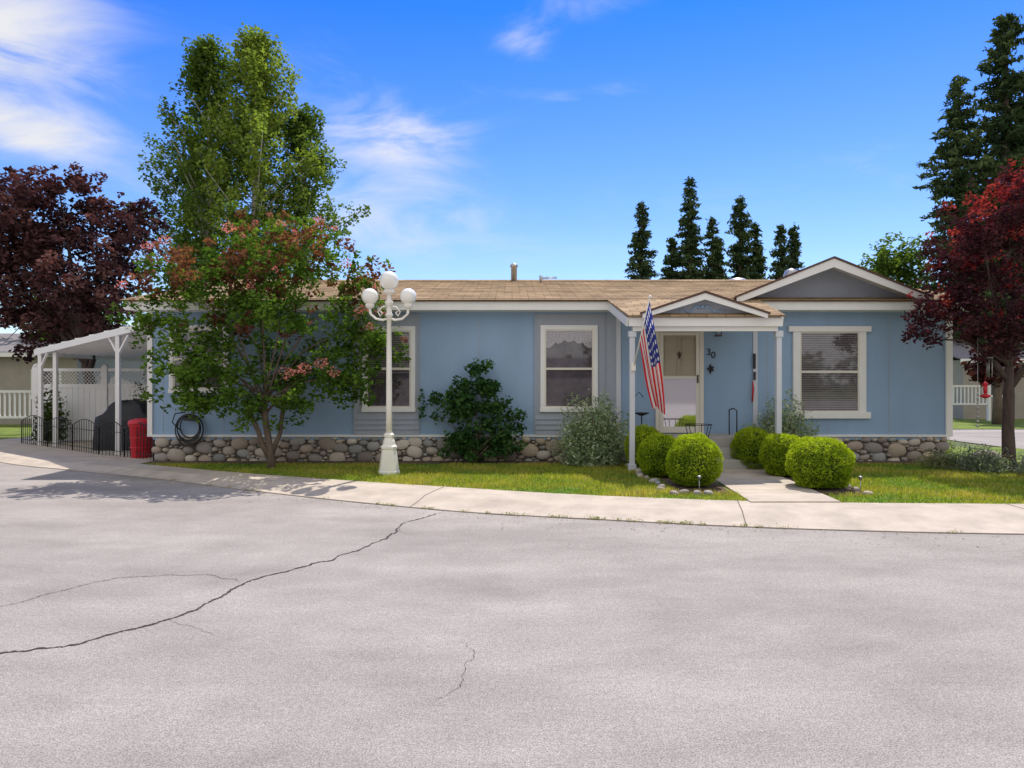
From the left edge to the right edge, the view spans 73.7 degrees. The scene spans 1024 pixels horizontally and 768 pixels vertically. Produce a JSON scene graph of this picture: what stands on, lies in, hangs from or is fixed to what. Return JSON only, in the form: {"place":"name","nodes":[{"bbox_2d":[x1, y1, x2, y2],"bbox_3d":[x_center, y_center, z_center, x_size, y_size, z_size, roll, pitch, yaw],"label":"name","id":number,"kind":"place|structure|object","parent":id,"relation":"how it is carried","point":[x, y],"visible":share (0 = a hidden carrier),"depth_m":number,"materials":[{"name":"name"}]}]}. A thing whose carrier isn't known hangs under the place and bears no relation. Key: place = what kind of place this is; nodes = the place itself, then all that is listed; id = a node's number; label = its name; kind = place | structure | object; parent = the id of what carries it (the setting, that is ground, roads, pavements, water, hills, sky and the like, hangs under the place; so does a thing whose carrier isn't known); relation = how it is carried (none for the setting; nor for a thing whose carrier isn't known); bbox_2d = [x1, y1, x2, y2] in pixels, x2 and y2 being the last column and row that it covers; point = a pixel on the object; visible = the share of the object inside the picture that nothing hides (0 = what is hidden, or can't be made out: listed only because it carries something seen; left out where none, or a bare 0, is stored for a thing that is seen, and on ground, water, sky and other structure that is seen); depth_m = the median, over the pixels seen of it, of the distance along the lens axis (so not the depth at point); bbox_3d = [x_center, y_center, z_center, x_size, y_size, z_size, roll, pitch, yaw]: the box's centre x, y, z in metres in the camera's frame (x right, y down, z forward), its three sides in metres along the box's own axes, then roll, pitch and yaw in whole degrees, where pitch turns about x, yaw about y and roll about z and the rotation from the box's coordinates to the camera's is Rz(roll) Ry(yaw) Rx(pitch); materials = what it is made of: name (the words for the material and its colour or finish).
{"place":"outdoors","nodes":[
{"label":"outdoors","id":0,"kind":"place"},
{"bbox_2d":[0,424,30,439],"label":"lawn","id":1,"kind":"structure","parent":0,"point":[8,431],"depth_m":23.00,"materials":[{"name":"green plant"}]},
{"bbox_2d":[0,390,31,417],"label":"white porch railing","id":2,"kind":"object","parent":1,"relation":"on","point":[15,392],"visible":0.67,"depth_m":21.78,"materials":[{"name":"paint"}]},
{"bbox_2d":[0,293,126,342],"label":"maple tree","id":3,"kind":"object","parent":1,"relation":"on","point":[31,335],"visible":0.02,"depth_m":29.17,"materials":[{"name":"plant"}]},
{"bbox_2d":[0,357,146,423],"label":"walls","id":4,"kind":"structure","parent":1,"relation":"on","point":[15,374],"depth_m":27.00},
{"bbox_2d":[0,333,61,351],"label":"roof","id":5,"kind":"structure","parent":4,"relation":"on","point":[12,341],"depth_m":28.41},
{"bbox_2d":[0,352,61,398],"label":"trim","id":6,"kind":"structure","parent":4,"relation":"attached to","point":[5,354],"depth_m":26.57,"materials":[{"name":"white paint"}]},
{"bbox_2d":[0,437,154,463],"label":"patio slab","id":7,"kind":"structure","parent":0,"point":[14,446],"depth_m":15.88,"materials":[{"name":"concrete"}]},
{"bbox_2d":[30,383,73,441],"bbox_3d":[-12.313,0.749,18.245,0.924,1.567,0.962,0,0,30],"label":"climbing shrub","id":8,"kind":"object","parent":7,"relation":"on","point":[48,414],"visible":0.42,"depth_m":18.13,"materials":[{"name":"green plant"}]},
{"bbox_2d":[0,161,170,383],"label":"purple plum tree","id":9,"kind":"object","parent":7,"relation":"on","point":[28,241],"visible":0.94,"depth_m":19.67,"materials":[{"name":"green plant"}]},
{"bbox_2d":[21,415,153,460],"bbox_3d":[-10.208,1.186,16.002,7.010,0.769,0.146,0,0,36],"label":"black garden fence","id":10,"kind":"object","parent":7,"relation":"on","point":[81,429],"visible":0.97,"depth_m":15.89,"materials":[{"name":"metal"}]},
{"bbox_2d":[32,363,146,439],"bbox_3d":[-10.250,0.510,18.800,5.900,2.180,0.200,0,0,0],"label":"white vinyl fence","id":11,"kind":"object","parent":7,"relation":"on","point":[90,401],"visible":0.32,"depth_m":18.79,"materials":[{"name":"paint"}]},
{"bbox_2d":[34,323,146,454],"bbox_3d":[-9.713,0.091,18.466,5.224,2.957,9.079,0,0,0],"label":"carport awning","id":12,"kind":"object","parent":7,"relation":"on","point":[110,345],"visible":0.6,"depth_m":17.16,"materials":[{"name":"white paint"}]},
{"bbox_2d":[94,400,155,450],"bbox_3d":[-9.200,0.985,16.405,1.503,1.210,0.747,0,0,0],"label":"covered barbecue grill","id":13,"kind":"object","parent":7,"relation":"on","point":[132,409],"visible":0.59,"depth_m":16.07,"materials":[{"name":"black fabric"}]},
{"bbox_2d":[126,416,152,457],"bbox_3d":[-7.930,1.129,14.620,0.529,0.881,0.529,0,0,41],"label":"red trash bin","id":14,"kind":"object","parent":7,"relation":"on","point":[134,430],"visible":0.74,"depth_m":14.42,"materials":[{"name":"plastic"}]},
{"bbox_2d":[224,280,773,280],"bbox_3d":[0.790,-2.650,17.500,16.580,0.050,0.280,0,0,0],"label":"ridge cap","id":15,"kind":"object","parent":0,"point":[561,280],"depth_m":17.39,"materials":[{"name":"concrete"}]},
{"bbox_2d":[0,462,1023,767],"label":"road","id":16,"kind":"structure","parent":0,"point":[146,622],"depth_m":4.29,"materials":[{"name":"asphalt"}]},
{"bbox_2d":[0,452,1023,534],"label":"pavement","id":17,"kind":"structure","parent":0,"point":[970,518],"depth_m":8.59,"materials":[{"name":"concrete"}]},
{"bbox_2d":[169,479,963,532],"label":"kerb weeds","id":18,"kind":"object","parent":17,"relation":"on","point":[594,518],"visible":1,"depth_m":8.05,"materials":[{"name":"green plant"}]},
{"bbox_2d":[0,0,1023,332],"label":"sky","id":19,"kind":"structure","parent":0,"point":[479,138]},
{"bbox_2d":[143,447,1023,503],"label":"lawn","id":20,"kind":"structure","parent":0,"point":[890,482],"depth_m":10.80,"materials":[{"name":"green plant"}]},
{"bbox_2d":[104,200,410,467],"bbox_3d":[-4.397,-0.838,12.273,5.116,4.886,2.560,0,0,0],"label":"smoke tree","id":21,"kind":"object","parent":20,"relation":"on","point":[297,373],"visible":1,"depth_m":12.09,"materials":[{"name":"green plant"}]},
{"bbox_2d":[361,271,416,474],"bbox_3d":[-2.080,-0.193,11.550,0.930,3.435,0.370,0,0,0],"label":"street lamp","id":22,"kind":"object","parent":20,"relation":"on","point":[389,280],"visible":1,"depth_m":11.49,"materials":[{"name":"metal"}]},
{"bbox_2d":[418,357,528,463],"bbox_3d":[-0.761,0.528,13.108,2.182,2.087,0.718,0,0,0],"label":"hydrangea shrub","id":23,"kind":"object","parent":20,"relation":"on","point":[499,441],"visible":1,"depth_m":13.05,"materials":[{"name":"green plant"}]},
{"bbox_2d":[140,461,1021,496],"bbox_3d":[1.700,1.518,11.350,17.600,0.002,4.300,0,0,0],"label":"planting bed","id":24,"kind":"object","parent":20,"relation":"on","point":[714,485],"visible":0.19,"depth_m":13.20,"materials":[{"name":"soil"}]},
{"bbox_2d":[624,424,658,467],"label":"boxwood shrub","id":25,"kind":"object","parent":24,"relation":"on","point":[642,432],"visible":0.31,"depth_m":12.05,"materials":[{"name":"green plant"}]},
{"bbox_2d":[636,432,674,476],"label":"boxwood shrub","id":26,"kind":"object","parent":24,"relation":"on","point":[655,449],"visible":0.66,"depth_m":10.99,"materials":[{"name":"green plant"}]},
{"bbox_2d":[665,432,723,486],"bbox_3d":[2.714,1.117,10.148,0.831,0.818,0.816,0,0,0],"label":"boxwood shrub","id":27,"kind":"object","parent":24,"relation":"on","point":[694,455],"visible":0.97,"depth_m":9.91,"materials":[{"name":"green plant"}]},
{"bbox_2d":[759,433,800,476],"bbox_3d":[4.495,1.163,11.300,0.800,0.726,0.778,0,0,0],"label":"boxwood shrub","id":28,"kind":"object","parent":24,"relation":"on","point":[773,450],"visible":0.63,"depth_m":11.12,"materials":[{"name":"green plant"}]},
{"bbox_2d":[785,435,856,488],"bbox_3d":[4.490,1.141,9.998,0.935,0.771,0.924,0,0,0],"label":"boxwood shrub","id":29,"kind":"object","parent":24,"relation":"on","point":[821,462],"visible":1,"depth_m":9.72,"materials":[{"name":"green plant"}]},
{"bbox_2d":[900,157,1023,470],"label":"purple plum tree","id":30,"kind":"object","parent":24,"relation":"on","point":[972,262],"visible":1,"depth_m":11.89,"materials":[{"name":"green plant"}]},
{"bbox_2d":[976,338,992,426],"bbox_3d":[8.204,-0.025,11.844,0.373,1.550,0.100,0,0,-24],"label":"wind chime","id":31,"kind":"object","parent":30,"relation":"hanging from","point":[977,407],"visible":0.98,"depth_m":11.80,"materials":[{"name":"metal"}]},
{"bbox_2d":[980,381,990,397],"bbox_3d":[8.250,-0.275,11.900,0.160,1.050,0.156,0,0,0],"label":"hummingbird feeder","id":32,"kind":"object","parent":30,"relation":"hanging from","point":[985,390],"visible":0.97,"depth_m":11.87,"materials":[{"name":"red plastic"}]},
{"bbox_2d":[934,443,1016,473],"bbox_3d":[8.162,1.276,11.926,1.189,0.514,1.221,0,0,0],"label":"lavender plant","id":33,"kind":"object","parent":24,"relation":"on","point":[985,463],"visible":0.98,"depth_m":11.76,"materials":[{"name":"green plant"}]},
{"bbox_2d":[544,389,636,466],"bbox_3d":[1.488,0.795,12.799,1.756,1.485,1.171,0,0,0],"label":"variegated dogwood shrub","id":34,"kind":"object","parent":20,"relation":"on","point":[588,441],"visible":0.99,"depth_m":12.62,"materials":[{"name":"green plant"}]},
{"bbox_2d":[628,331,782,470],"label":"porch posts","id":35,"kind":"object","parent":20,"relation":"on","point":[778,335],"visible":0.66,"depth_m":11.90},
{"bbox_2d":[665,434,760,468],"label":"porch steps","id":36,"kind":"structure","parent":20,"relation":"on","point":[722,442],"depth_m":12.30,"materials":[{"name":"concrete"}]},
{"bbox_2d":[624,463,872,495],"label":"edging stones","id":37,"kind":"object","parent":20,"relation":"on","point":[639,473],"visible":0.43,"depth_m":9.69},
{"bbox_2d":[730,426,768,468],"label":"boxwood shrub","id":38,"kind":"object","parent":20,"relation":"on","point":[746,443],"visible":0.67,"depth_m":11.98,"materials":[{"name":"green plant"}]},
{"bbox_2d":[715,469,840,502],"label":"walkway","id":39,"kind":"structure","parent":20,"relation":"on","point":[756,485],"depth_m":9.80,"materials":[{"name":"concrete"}]},
{"bbox_2d":[742,389,819,438],"bbox_3d":[5.107,0.805,12.929,1.560,1.454,1.193,0,0,0],"label":"variegated dogwood shrub","id":40,"kind":"object","parent":20,"relation":"on","point":[794,428],"visible":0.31,"depth_m":12.83,"materials":[{"name":"green plant"}]},
{"bbox_2d":[908,448,965,468],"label":"lavender plant","id":41,"kind":"object","parent":20,"relation":"on","point":[941,461],"visible":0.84,"depth_m":12.21,"materials":[{"name":"green plant"}]},
{"bbox_2d":[995,451,1023,474],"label":"lavender plant","id":42,"kind":"object","parent":20,"relation":"on","point":[1020,469],"visible":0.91,"depth_m":11.50,"materials":[{"name":"green plant"}]},
{"bbox_2d":[607,300,784,316],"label":"porch roof","id":43,"kind":"structure","parent":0,"point":[631,308],"depth_m":12.16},
{"bbox_2d":[608,302,783,331],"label":"porch fascia and ceiling","id":44,"kind":"structure","parent":43,"relation":"attached to","point":[715,324],"depth_m":11.80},
{"bbox_2d":[631,295,664,413],"bbox_3d":[2.324,-0.477,11.663,0.335,1.995,0.624,0,0,-21],"label":"flag on pole","id":45,"kind":"object","parent":44,"relation":"attached to","point":[651,361],"visible":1,"depth_m":11.51,"materials":[{"name":"multicoloured fabric"}]},
{"bbox_2d":[642,293,767,317],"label":"porch gable rake boards","id":46,"kind":"object","parent":43,"relation":"attached to","point":[708,297],"visible":0.97,"depth_m":11.65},
{"bbox_2d":[640,291,770,314],"bbox_3d":[3.300,-1.391,11.660,2.231,0.405,0.050,0,0,0],"label":"porch gable drip edge","id":47,"kind":"object","parent":46,"relation":"attached to","point":[728,299],"visible":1,"depth_m":11.63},
{"bbox_2d":[662,300,747,312],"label":"porch gable field","id":48,"kind":"structure","parent":0,"point":[715,307],"depth_m":11.86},
{"bbox_2d":[679,305,724,312],"bbox_3d":[3.300,-1.302,11.850,0.810,0.148,0.070,0,0,0],"label":"porch gable ornament","id":49,"kind":"object","parent":48,"relation":"attached to","point":[701,307],"visible":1,"depth_m":11.84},
{"bbox_2d":[947,430,1023,448],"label":"road","id":50,"kind":"structure","parent":0,"point":[991,437],"depth_m":20.42,"materials":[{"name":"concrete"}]},
{"bbox_2d":[947,429,1023,446],"bbox_3d":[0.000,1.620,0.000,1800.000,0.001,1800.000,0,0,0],"label":"ground","id":51,"kind":"structure","parent":0,"point":[959,443],"depth_m":18.59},
{"bbox_2d":[143,171,226,286],"bbox_3d":[-12.273,-3.599,26.833,3.512,10.397,4.258,0,0,0],"label":"aspen tree","id":52,"kind":"object","parent":51,"relation":"on","point":[172,227],"visible":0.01,"depth_m":26.22,"materials":[{"name":"green plant"}]},
{"bbox_2d":[112,33,276,312],"bbox_3d":[-11.329,-5.628,24.769,5.660,14.455,4.770,0,0,-35],"label":"aspen tree","id":53,"kind":"object","parent":51,"relation":"on","point":[205,66],"visible":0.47,"depth_m":24.38,"materials":[{"name":"green plant"}]},
{"bbox_2d":[173,22,336,282],"bbox_3d":[-9.049,-5.616,24.591,5.577,14.432,5.695,0,0,0],"label":"aspen tree","id":54,"kind":"object","parent":51,"relation":"on","point":[254,79],"visible":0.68,"depth_m":24.03,"materials":[{"name":"green plant"}]},
{"bbox_2d":[236,102,370,279],"bbox_3d":[-7.979,-4.606,26.084,4.501,12.412,4.703,0,0,45],"label":"aspen tree","id":55,"kind":"object","parent":51,"relation":"on","point":[302,131],"visible":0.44,"depth_m":25.62,"materials":[{"name":"green plant"}]},
{"bbox_2d":[153,312,946,460],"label":"walls","id":56,"kind":"structure","parent":51,"relation":"on","point":[452,344],"depth_m":13.50,"materials":[{"name":"blue paint"}]},
{"bbox_2d":[172,412,203,445],"bbox_3d":[-6.345,0.881,13.415,0.596,0.685,0.186,0,0,-7],"label":"garden hose","id":57,"kind":"object","parent":56,"relation":"attached to","point":[186,418],"visible":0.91,"depth_m":13.37,"materials":[{"name":"black rubber"}]},
{"bbox_2d":[168,325,228,392],"bbox_3d":[-6.170,-0.490,13.453,1.200,1.340,0.055,0,0,0],"label":"window far left trim","id":58,"kind":"structure","parent":56,"relation":"attached to","point":[170,376],"depth_m":13.44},
{"bbox_2d":[173,329,223,388],"bbox_3d":[-6.170,-0.490,13.461,1.010,1.170,0.035,0,0,0],"label":"window far left sash","id":59,"kind":"object","parent":58,"relation":"in","point":[174,358],"depth_m":13.45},
{"bbox_2d":[175,332,222,386],"bbox_3d":[-6.170,-0.490,13.489,1.010,1.170,0.022,0,0,0],"label":"window","id":60,"kind":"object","parent":59,"relation":"in","point":[214,384],"depth_m":13.48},
{"bbox_2d":[175,331,222,362],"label":"window far left blinds","id":61,"kind":"object","parent":58,"relation":"attached to","point":[199,344],"depth_m":13.47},
{"bbox_2d":[353,314,615,434],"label":"window bay panels","id":62,"kind":"object","parent":56,"relation":"attached to","point":[408,423],"visible":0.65,"depth_m":13.48,"materials":[{"name":"grey paint"}]},
{"bbox_2d":[362,326,415,411],"bbox_3d":[-2.430,-0.295,13.453,1.060,1.690,0.055,0,0,0],"label":"window trim","id":63,"kind":"structure","parent":62,"relation":"attached to","point":[411,409],"depth_m":13.44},
{"bbox_2d":[368,332,408,372],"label":"window blinds","id":64,"kind":"object","parent":63,"relation":"attached to","point":[394,354],"depth_m":13.47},
{"bbox_2d":[367,330,410,407],"bbox_3d":[-2.430,-0.295,13.461,0.870,1.520,0.035,0,0,0],"label":"window frame","id":65,"kind":"object","parent":63,"relation":"in","point":[409,368],"depth_m":13.45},
{"bbox_2d":[368,333,408,405],"bbox_3d":[-2.430,-0.295,13.489,0.870,1.520,0.022,0,0,0],"label":"window glass","id":66,"kind":"object","parent":65,"relation":"in","point":[400,389],"depth_m":13.48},
{"bbox_2d":[540,325,597,411],"bbox_3d":[1.125,-0.305,13.453,1.150,1.710,0.055,0,0,0],"label":"window centre trim","id":67,"kind":"structure","parent":62,"relation":"attached to","point":[542,364],"depth_m":13.44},
{"bbox_2d":[546,331,591,347],"bbox_3d":[1.125,-0.879,13.473,0.904,0.335,0.008,0,0,0],"label":"window centre valance","id":68,"kind":"object","parent":67,"relation":"attached to","point":[558,337],"depth_m":13.47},
{"bbox_2d":[545,329,592,407],"bbox_3d":[1.125,-0.305,13.461,0.960,1.540,0.035,0,0,0],"label":"window centre sash","id":69,"kind":"object","parent":67,"relation":"in","point":[568,368],"depth_m":13.45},
{"bbox_2d":[546,340,591,405],"bbox_3d":[1.125,-0.305,13.489,0.960,1.540,0.022,0,0,0],"label":"window glass","id":70,"kind":"object","parent":69,"relation":"in","point":[561,385],"depth_m":13.48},
{"bbox_2d":[147,312,952,436],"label":"corner trim","id":71,"kind":"structure","parent":56,"relation":"attached to","point":[948,388],"depth_m":13.47,"materials":[{"name":"white paint"}]},
{"bbox_2d":[616,318,757,434],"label":"entry trim","id":72,"kind":"structure","parent":71,"relation":"attached to","point":[618,367],"depth_m":13.47,"materials":[{"name":"paint"}]},
{"bbox_2d":[151,437,949,460],"bbox_3d":[0.764,1.318,13.520,15.787,0.583,0.206,0,0,0],"label":"river rock skirting","id":73,"kind":"object","parent":56,"relation":"attached to","point":[894,450],"visible":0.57,"depth_m":13.47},
{"bbox_2d":[119,287,986,300],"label":"roof","id":74,"kind":"structure","parent":56,"relation":"on","point":[564,288],"depth_m":14.00,"materials":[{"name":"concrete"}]},
{"bbox_2d":[124,281,949,298],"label":"shingle courses","id":75,"kind":"object","parent":74,"relation":"on","point":[579,284],"visible":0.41,"depth_m":15.72,"materials":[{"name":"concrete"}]},
{"bbox_2d":[124,301,977,311],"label":"fascia and soffit","id":76,"kind":"structure","parent":74,"relation":"attached to","point":[602,306],"depth_m":13.10,"materials":[{"name":"white paint"}]},
{"bbox_2d":[510,263,797,281],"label":"roof vents","id":77,"kind":"object","parent":74,"relation":"on","point":[513,266],"visible":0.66,"depth_m":17.36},
{"bbox_3d":[6.100,-2.024,14.725,3.702,0.768,3.550,0,0,0],"label":"large gable roof","id":78,"kind":"object","parent":74,"relation":"on","visible":0},
{"bbox_2d":[737,258,930,300],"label":"gable rake boards","id":79,"kind":"object","parent":78,"relation":"attached to","point":[868,277],"visible":0.81,"depth_m":12.93,"materials":[{"name":"white paint"}]},
{"bbox_2d":[755,268,901,296],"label":"gable field","id":80,"kind":"structure","parent":79,"relation":"attached to","point":[830,282],"depth_m":13.45,"materials":[{"name":"grey paint"}]},
{"bbox_2d":[734,256,933,297],"bbox_3d":[6.100,-2.023,12.930,3.773,0.789,0.050,0,0,0],"label":"gable drip edge","id":81,"kind":"object","parent":78,"relation":"attached to","point":[880,275],"visible":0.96,"depth_m":12.90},
{"bbox_2d":[223,314,888,434],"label":"siding seams","id":82,"kind":"object","parent":56,"relation":"attached to","point":[767,379],"visible":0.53,"depth_m":13.50,"materials":[{"name":"blue paint"}]},
{"bbox_2d":[655,332,703,433],"bbox_3d":[3.305,-0.060,13.475,0.950,2.080,0.050,0,0,0],"label":"door casing","id":83,"kind":"object","parent":56,"relation":"attached to","point":[657,418],"depth_m":13.45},
{"bbox_2d":[663,335,695,375],"bbox_3d":[3.305,-0.030,13.485,0.790,1.980,0.029,0,0,0],"label":"front door","id":84,"kind":"structure","parent":83,"relation":"attached to","point":[673,363],"depth_m":13.48,"materials":[{"name":"beige paint"}]},
{"bbox_2d":[660,332,699,432],"bbox_3d":[3.305,-0.028,13.459,0.780,1.975,0.014,0,0,0],"label":"storm door frame","id":85,"kind":"object","parent":83,"relation":"attached to","point":[674,429],"visible":0.86,"depth_m":13.45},
{"bbox_2d":[663,379,695,426],"bbox_3d":[3.305,0.370,13.459,0.640,0.940,0.002,0,0,0],"label":"storm door glass","id":86,"kind":"object","parent":85,"relation":"in","point":[680,401],"visible":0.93,"depth_m":13.46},
{"bbox_2d":[707,354,755,434],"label":"wall decorations","id":87,"kind":"object","parent":56,"relation":"attached to","point":[710,368],"depth_m":13.44,"materials":[{"name":"black metal"}]},
{"bbox_2d":[788,326,871,418],"bbox_3d":[6.260,-0.230,13.460,1.620,1.820,0.080,0,0,0],"label":"window right trim","id":88,"kind":"structure","parent":56,"relation":"attached to","point":[862,413],"depth_m":13.44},
{"bbox_2d":[800,332,858,411],"bbox_3d":[6.260,-0.238,13.461,1.168,1.582,0.035,0,0,0],"label":"window right sash","id":89,"kind":"object","parent":88,"relation":"in","point":[801,371],"depth_m":13.45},
{"bbox_2d":[802,334,856,410],"bbox_3d":[6.260,-0.238,13.489,1.168,1.582,0.022,0,0,0],"label":"window right interior","id":90,"kind":"object","parent":89,"relation":"in","point":[829,374],"depth_m":13.48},
{"bbox_2d":[802,333,857,408],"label":"window blinds","id":91,"kind":"object","parent":88,"relation":"attached to","point":[829,370],"depth_m":13.47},
{"bbox_2d":[623,201,658,279],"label":"pine tree","id":92,"kind":"object","parent":51,"relation":"on","point":[640,242],"visible":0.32,"depth_m":59.73,"materials":[{"name":"green plant"}]},
{"bbox_2d":[659,237,678,279],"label":"pine tree","id":93,"kind":"object","parent":51,"relation":"on","point":[671,249],"visible":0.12,"depth_m":61.69,"materials":[{"name":"green plant"}]},
{"bbox_2d":[665,176,711,279],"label":"pine tree","id":94,"kind":"object","parent":51,"relation":"on","point":[688,249],"visible":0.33,"depth_m":60.72,"materials":[{"name":"green plant"}]},
{"bbox_2d":[698,216,727,279],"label":"pine tree","id":95,"kind":"object","parent":51,"relation":"on","point":[714,258],"visible":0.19,"depth_m":60.75,"materials":[{"name":"green plant"}]},
{"bbox_2d":[720,195,759,279],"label":"pine tree","id":96,"kind":"object","parent":51,"relation":"on","point":[742,266],"visible":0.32,"depth_m":60.16,"materials":[{"name":"green plant"}]},
{"bbox_2d":[743,222,767,279],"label":"pine tree","id":97,"kind":"object","parent":51,"relation":"on","point":[756,252],"visible":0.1,"depth_m":60.73,"materials":[{"name":"green plant"}]},
{"bbox_2d":[767,224,792,279],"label":"pine tree","id":98,"kind":"object","parent":51,"relation":"on","point":[780,267],"visible":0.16,"depth_m":59.88,"materials":[{"name":"green plant"}]},
{"bbox_2d":[785,222,804,270],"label":"pine tree","id":99,"kind":"object","parent":51,"relation":"on","point":[793,244],"visible":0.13,"depth_m":60.78,"materials":[{"name":"green plant"}]},
{"bbox_2d":[953,418,1023,428],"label":"lawn","id":100,"kind":"structure","parent":0,"point":[970,424],"depth_m":26.80,"materials":[{"name":"green plant"}]},
{"bbox_2d":[858,231,946,288],"bbox_3d":[22.817,-3.680,40.208,5.183,10.560,4.945,0,0,-24],"label":"maple tree","id":101,"kind":"object","parent":100,"relation":"on","point":[886,266],"visible":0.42,"depth_m":39.37,"materials":[{"name":"green plant"}]},
{"bbox_2d":[912,75,1023,359],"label":"pine tree","id":102,"kind":"object","parent":100,"relation":"on","point":[953,151],"visible":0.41,"depth_m":34.72,"materials":[{"name":"green plant"}]},
{"bbox_2d":[953,385,990,420],"bbox_3d":[19.600,0.785,29.500,2.120,1.630,0.120,0,0,0],"label":"white porch railing","id":103,"kind":"object","parent":100,"relation":"on","point":[988,408],"visible":0.59,"depth_m":29.48,"materials":[{"name":"paint"}]},
{"bbox_2d":[923,12,1023,350],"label":"pine tree","id":104,"kind":"object","parent":100,"relation":"on","point":[1009,141],"visible":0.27,"depth_m":35.25,"materials":[{"name":"green plant"}]},
{"bbox_2d":[953,360,1023,418],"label":"walls","id":105,"kind":"structure","parent":100,"relation":"on","point":[960,377],"depth_m":31.00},
{"bbox_2d":[953,341,1023,358],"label":"roof","id":106,"kind":"structure","parent":105,"relation":"on","point":[960,351],"depth_m":32.01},
{"bbox_2d":[960,343,1023,423],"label":"maple tree","id":107,"kind":"object","parent":100,"relation":"on","point":[996,380],"visible":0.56,"depth_m":26.93,"materials":[{"name":"plant"}]},
{"bbox_2d":[985,68,1023,338],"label":"pine tree","id":108,"kind":"object","parent":100,"relation":"on","point":[1019,97],"depth_m":38.04,"materials":[{"name":"green plant"}]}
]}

